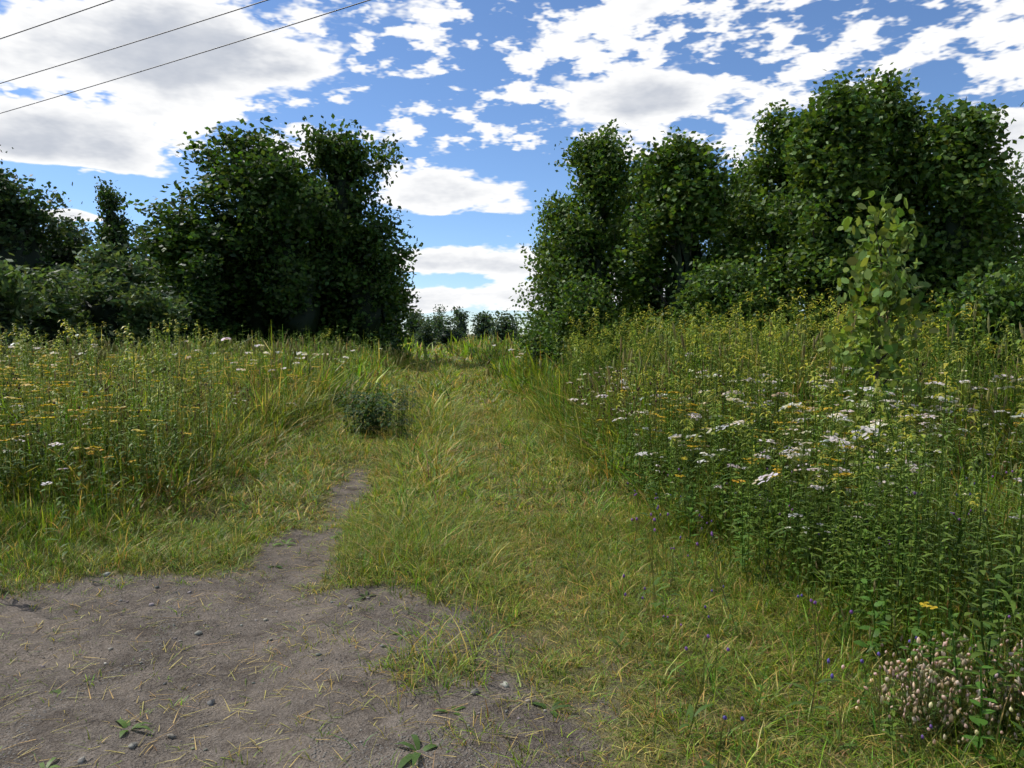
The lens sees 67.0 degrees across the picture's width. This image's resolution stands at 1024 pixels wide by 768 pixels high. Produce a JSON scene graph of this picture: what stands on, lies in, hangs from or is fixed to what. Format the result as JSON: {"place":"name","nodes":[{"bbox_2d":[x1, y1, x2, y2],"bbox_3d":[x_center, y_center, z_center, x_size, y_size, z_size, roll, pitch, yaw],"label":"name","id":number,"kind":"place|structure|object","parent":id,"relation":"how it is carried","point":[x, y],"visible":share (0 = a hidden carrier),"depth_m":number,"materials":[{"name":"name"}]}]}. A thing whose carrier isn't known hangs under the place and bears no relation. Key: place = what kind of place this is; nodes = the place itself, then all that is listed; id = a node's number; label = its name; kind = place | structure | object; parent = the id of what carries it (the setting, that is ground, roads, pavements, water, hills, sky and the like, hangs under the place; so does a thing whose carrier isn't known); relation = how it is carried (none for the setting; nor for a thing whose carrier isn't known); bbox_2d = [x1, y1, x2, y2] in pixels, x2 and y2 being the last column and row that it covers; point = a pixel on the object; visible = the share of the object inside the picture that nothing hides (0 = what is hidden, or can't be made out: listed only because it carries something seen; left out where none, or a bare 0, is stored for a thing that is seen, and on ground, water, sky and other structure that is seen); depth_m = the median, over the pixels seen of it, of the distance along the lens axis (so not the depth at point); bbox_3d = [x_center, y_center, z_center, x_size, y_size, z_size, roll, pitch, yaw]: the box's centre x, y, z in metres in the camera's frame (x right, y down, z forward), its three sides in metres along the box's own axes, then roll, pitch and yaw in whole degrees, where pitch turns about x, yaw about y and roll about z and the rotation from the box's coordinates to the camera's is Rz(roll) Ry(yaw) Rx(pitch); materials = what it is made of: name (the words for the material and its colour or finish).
{"place":"outdoors","nodes":[
{"label":"outdoors","id":0,"kind":"place"},
{"bbox_2d":[0,0,369,113],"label":"power line","id":1,"kind":"object","parent":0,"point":[150,37],"visible":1,"depth_m":15.78,"materials":[{"name":"grey metal"}]},
{"bbox_2d":[0,334,1022,767],"bbox_3d":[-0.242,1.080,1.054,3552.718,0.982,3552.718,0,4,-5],"label":"ground","id":2,"kind":"structure","parent":0,"point":[248,638],"depth_m":3.52,"materials":[{"name":"soil"}]},
{"bbox_2d":[0,252,60,356],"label":"bush","id":3,"kind":"object","parent":2,"relation":"on","point":[10,314],"visible":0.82,"depth_m":24.74,"materials":[{"name":"green plant"}]},
{"bbox_2d":[0,145,81,238],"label":"tree","id":4,"kind":"object","parent":2,"relation":"on","point":[55,208],"visible":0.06,"depth_m":52.27,"materials":[{"name":"green plant"}]},
{"bbox_2d":[0,168,87,296],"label":"tree","id":5,"kind":"object","parent":2,"relation":"on","point":[18,218],"visible":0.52,"depth_m":48.69,"materials":[{"name":"green plant"}]},
{"bbox_2d":[36,215,99,276],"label":"tree","id":6,"kind":"object","parent":2,"relation":"on","point":[67,255],"visible":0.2,"depth_m":55.83,"materials":[{"name":"green plant"}]},
{"bbox_2d":[11,262,138,355],"bbox_3d":[-17.047,-2.385,29.140,5.226,4.590,5.572,3,5,35],"label":"bush","id":7,"kind":"object","parent":2,"relation":"on","point":[50,327],"visible":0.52,"depth_m":28.33,"materials":[{"name":"green plant"}]},
{"bbox_2d":[50,236,162,350],"bbox_3d":[-16.564,-3.337,32.167,4.238,5.492,4.032,0,4,0],"label":"bush","id":8,"kind":"object","parent":2,"relation":"on","point":[107,312],"visible":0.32,"depth_m":31.32,"materials":[{"name":"green plant"}]},
{"bbox_2d":[93,176,140,258],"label":"tree","id":9,"kind":"object","parent":2,"relation":"on","point":[110,204],"visible":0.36,"depth_m":50.86,"materials":[{"name":"green plant"}]},
{"bbox_2d":[95,283,195,353],"bbox_3d":[-13.924,-2.010,30.021,3.433,3.758,3.204,1,4,14],"label":"bush","id":10,"kind":"object","parent":2,"relation":"on","point":[141,318],"visible":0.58,"depth_m":29.24,"materials":[{"name":"green plant"}]},
{"bbox_2d":[129,225,173,298],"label":"tree","id":11,"kind":"object","parent":2,"relation":"on","point":[141,253],"visible":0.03,"depth_m":56.72,"materials":[{"name":"green plant"}]},
{"bbox_2d":[117,193,262,348],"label":"tree","id":12,"kind":"object","parent":2,"relation":"on","point":[183,237],"visible":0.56,"depth_m":35.59,"materials":[{"name":"green plant"}]},
{"bbox_2d":[148,248,232,351],"bbox_3d":[-14.281,-3.213,33.927,4.426,5.402,4.125,-3,5,-37],"label":"bush","id":13,"kind":"object","parent":2,"relation":"on","point":[197,304],"visible":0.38,"depth_m":33.75,"materials":[{"name":"green plant"}]},
{"bbox_2d":[160,115,328,348],"bbox_3d":[-12.851,-7.293,38.877,8.154,12.474,8.885,2,4,28],"label":"tree","id":14,"kind":"object","parent":2,"relation":"on","point":[214,196],"visible":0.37,"depth_m":37.09,"materials":[{"name":"green plant"}]},
{"bbox_2d":[222,141,352,350],"bbox_3d":[-10.677,-6.059,37.557,6.320,10.268,6.364,1,4,10],"label":"tree","id":15,"kind":"object","parent":2,"relation":"on","point":[293,277],"visible":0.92,"depth_m":36.18,"materials":[{"name":"green plant"}]},
{"bbox_2d":[256,113,407,348],"bbox_3d":[-9.152,-7.270,40.156,7.017,12.344,8.002,2,4,31],"label":"tree","id":16,"kind":"object","parent":2,"relation":"on","point":[345,156],"visible":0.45,"depth_m":38.66,"materials":[{"name":"green plant"}]},
{"bbox_2d":[3,492,668,767],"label":"pebbles","id":17,"kind":"object","parent":2,"relation":"on","point":[211,703],"visible":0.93,"depth_m":3.43,"materials":[{"name":"stone"}]},
{"bbox_2d":[309,203,422,354],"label":"tree","id":18,"kind":"object","parent":2,"relation":"on","point":[370,303],"visible":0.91,"depth_m":38.22,"materials":[{"name":"green plant"}]},
{"bbox_2d":[2,326,745,414],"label":"grass","id":19,"kind":"structure","parent":2,"relation":"on","point":[503,391],"depth_m":21.26,"materials":[{"name":"green plant"}]},
{"bbox_2d":[383,255,417,355],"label":"tree","id":20,"kind":"object","parent":2,"relation":"on","point":[396,329],"visible":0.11,"depth_m":43.13,"materials":[{"name":"green plant"}]},
{"bbox_2d":[405,308,425,338],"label":"tree","id":21,"kind":"object","parent":2,"relation":"on","point":[411,328],"visible":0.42,"depth_m":117.84,"materials":[{"name":"green plant"}]},
{"bbox_2d":[409,315,442,347],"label":"tree","id":22,"kind":"object","parent":2,"relation":"on","point":[428,333],"visible":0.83,"depth_m":83.69,"materials":[{"name":"green plant"}]},
{"bbox_2d":[430,304,451,341],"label":"tree","id":23,"kind":"object","parent":2,"relation":"on","point":[439,311],"visible":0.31,"depth_m":128.70,"materials":[{"name":"green plant"}]},
{"bbox_2d":[424,313,468,345],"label":"tree","id":24,"kind":"object","parent":2,"relation":"on","point":[446,334],"visible":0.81,"depth_m":98.49,"materials":[{"name":"green plant"}]},
{"bbox_2d":[0,470,915,767],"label":"dry grass","id":25,"kind":"structure","parent":2,"relation":"on","point":[288,682],"depth_m":3.36,"materials":[{"name":"beige plant"}]},
{"bbox_2d":[450,306,471,337],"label":"tree","id":26,"kind":"object","parent":2,"relation":"on","point":[461,316],"visible":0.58,"depth_m":123.81,"materials":[{"name":"green plant"}]},
{"bbox_2d":[466,309,497,341],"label":"tree","id":27,"kind":"object","parent":2,"relation":"on","point":[480,327],"visible":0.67,"depth_m":88.87,"materials":[{"name":"green plant"}]},
{"bbox_2d":[483,307,526,340],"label":"bush","id":28,"kind":"object","parent":2,"relation":"on","point":[502,327],"visible":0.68,"depth_m":69.22,"materials":[{"name":"green plant"}]},
{"bbox_2d":[395,328,617,360],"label":"distant grass","id":29,"kind":"structure","parent":2,"relation":"on","point":[471,343],"depth_m":59.86,"materials":[{"name":"green plant"}]},
{"bbox_2d":[0,284,1023,767],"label":"meadow plants","id":30,"kind":"object","parent":2,"relation":"on","point":[926,694],"visible":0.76,"depth_m":6.15,"materials":[{"name":"green plant"}]},
{"bbox_2d":[0,294,1023,545],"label":"grass","id":31,"kind":"structure","parent":2,"relation":"on","point":[440,464],"depth_m":8.21,"materials":[{"name":"green plant"}]},
{"bbox_2d":[506,295,549,372],"bbox_3d":[0.872,-1.419,23.908,2.338,3.548,2.610,-2,4,-30],"label":"bush","id":32,"kind":"object","parent":2,"relation":"on","point":[529,342],"visible":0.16,"depth_m":23.77,"materials":[{"name":"green plant"}]},
{"bbox_2d":[509,189,600,374],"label":"tree","id":33,"kind":"object","parent":2,"relation":"on","point":[544,237],"visible":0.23,"depth_m":20.36,"materials":[{"name":"green plant"}]},
{"bbox_2d":[531,258,633,379],"bbox_3d":[1.646,-0.991,17.004,2.448,3.466,2.475,1,4,21],"label":"bush","id":34,"kind":"object","parent":2,"relation":"on","point":[578,303],"visible":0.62,"depth_m":16.58,"materials":[{"name":"green plant"}]},
{"bbox_2d":[520,118,653,361],"bbox_3d":[2.186,-3.193,20.052,4.048,7.101,3.483,-4,5,-45],"label":"tree","id":35,"kind":"object","parent":2,"relation":"on","point":[600,163],"visible":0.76,"depth_m":19.40,"materials":[{"name":"green plant"}]},
{"bbox_2d":[607,153,710,349],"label":"tree","id":36,"kind":"object","parent":2,"relation":"on","point":[652,301],"visible":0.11,"depth_m":21.75,"materials":[{"name":"green plant"}]},
{"bbox_2d":[601,126,783,355],"bbox_3d":[4.271,-2.652,18.120,3.983,6.527,3.621,-1,4,-16],"label":"tree","id":37,"kind":"object","parent":2,"relation":"on","point":[690,205],"visible":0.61,"depth_m":17.67,"materials":[{"name":"green plant"}]},
{"bbox_2d":[651,249,794,359],"bbox_3d":[4.275,-0.821,15.504,2.459,3.767,3.053,-2,4,-26],"label":"bush","id":38,"kind":"object","parent":2,"relation":"on","point":[717,287],"visible":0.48,"depth_m":15.16,"materials":[{"name":"green plant"}]},
{"bbox_2d":[701,140,774,273],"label":"tree","id":39,"kind":"object","parent":2,"relation":"on","point":[742,235],"visible":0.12,"depth_m":20.73,"materials":[{"name":"green plant"}]},
{"bbox_2d":[722,99,816,337],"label":"tree","id":40,"kind":"object","parent":2,"relation":"on","point":[772,170],"visible":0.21,"depth_m":18.13,"materials":[{"name":"green plant"}]},
{"bbox_2d":[749,69,922,356],"bbox_3d":[6.397,-2.780,15.453,3.341,6.827,3.287,2,4,23],"label":"tree","id":41,"kind":"object","parent":2,"relation":"on","point":[840,134],"visible":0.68,"depth_m":14.93,"materials":[{"name":"green plant"}]},
{"bbox_2d":[817,187,939,477],"bbox_3d":[3.213,-0.258,6.803,0.854,2.910,0.801,-2,4,-25],"label":"tree","id":42,"kind":"object","parent":2,"relation":"on","point":[885,298],"visible":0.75,"depth_m":6.74,"materials":[{"name":"green plant"}]},
{"bbox_2d":[797,62,1000,336],"bbox_3d":[8.131,-2.785,16.076,3.645,7.690,3.431,0,4,4],"label":"tree","id":43,"kind":"object","parent":2,"relation":"on","point":[902,112],"visible":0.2,"depth_m":15.52,"materials":[{"name":"green plant"}]},
{"bbox_2d":[871,94,1023,367],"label":"tree","id":44,"kind":"object","parent":2,"relation":"on","point":[963,140],"visible":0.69,"depth_m":14.35,"materials":[{"name":"green plant"}]},
{"bbox_2d":[917,257,1023,398],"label":"bush","id":45,"kind":"object","parent":2,"relation":"on","point":[999,299],"visible":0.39,"depth_m":9.93,"materials":[{"name":"green plant"}]},
{"bbox_2d":[968,150,1023,287],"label":"tree","id":46,"kind":"object","parent":2,"relation":"on","point":[1013,241],"visible":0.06,"depth_m":15.52,"materials":[{"name":"green plant"}]},
{"bbox_2d":[983,247,1023,353],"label":"bush","id":47,"kind":"object","parent":2,"relation":"on","point":[1021,265],"depth_m":11.47,"materials":[{"name":"green plant"}]},
{"bbox_2d":[0,457,1023,767],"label":"grass","id":48,"kind":"structure","parent":0,"point":[392,543],"depth_m":4.29,"materials":[{"name":"green plant"}]},
{"bbox_2d":[0,0,1023,333],"label":"sky","id":49,"kind":"structure","parent":0,"point":[479,96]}
]}

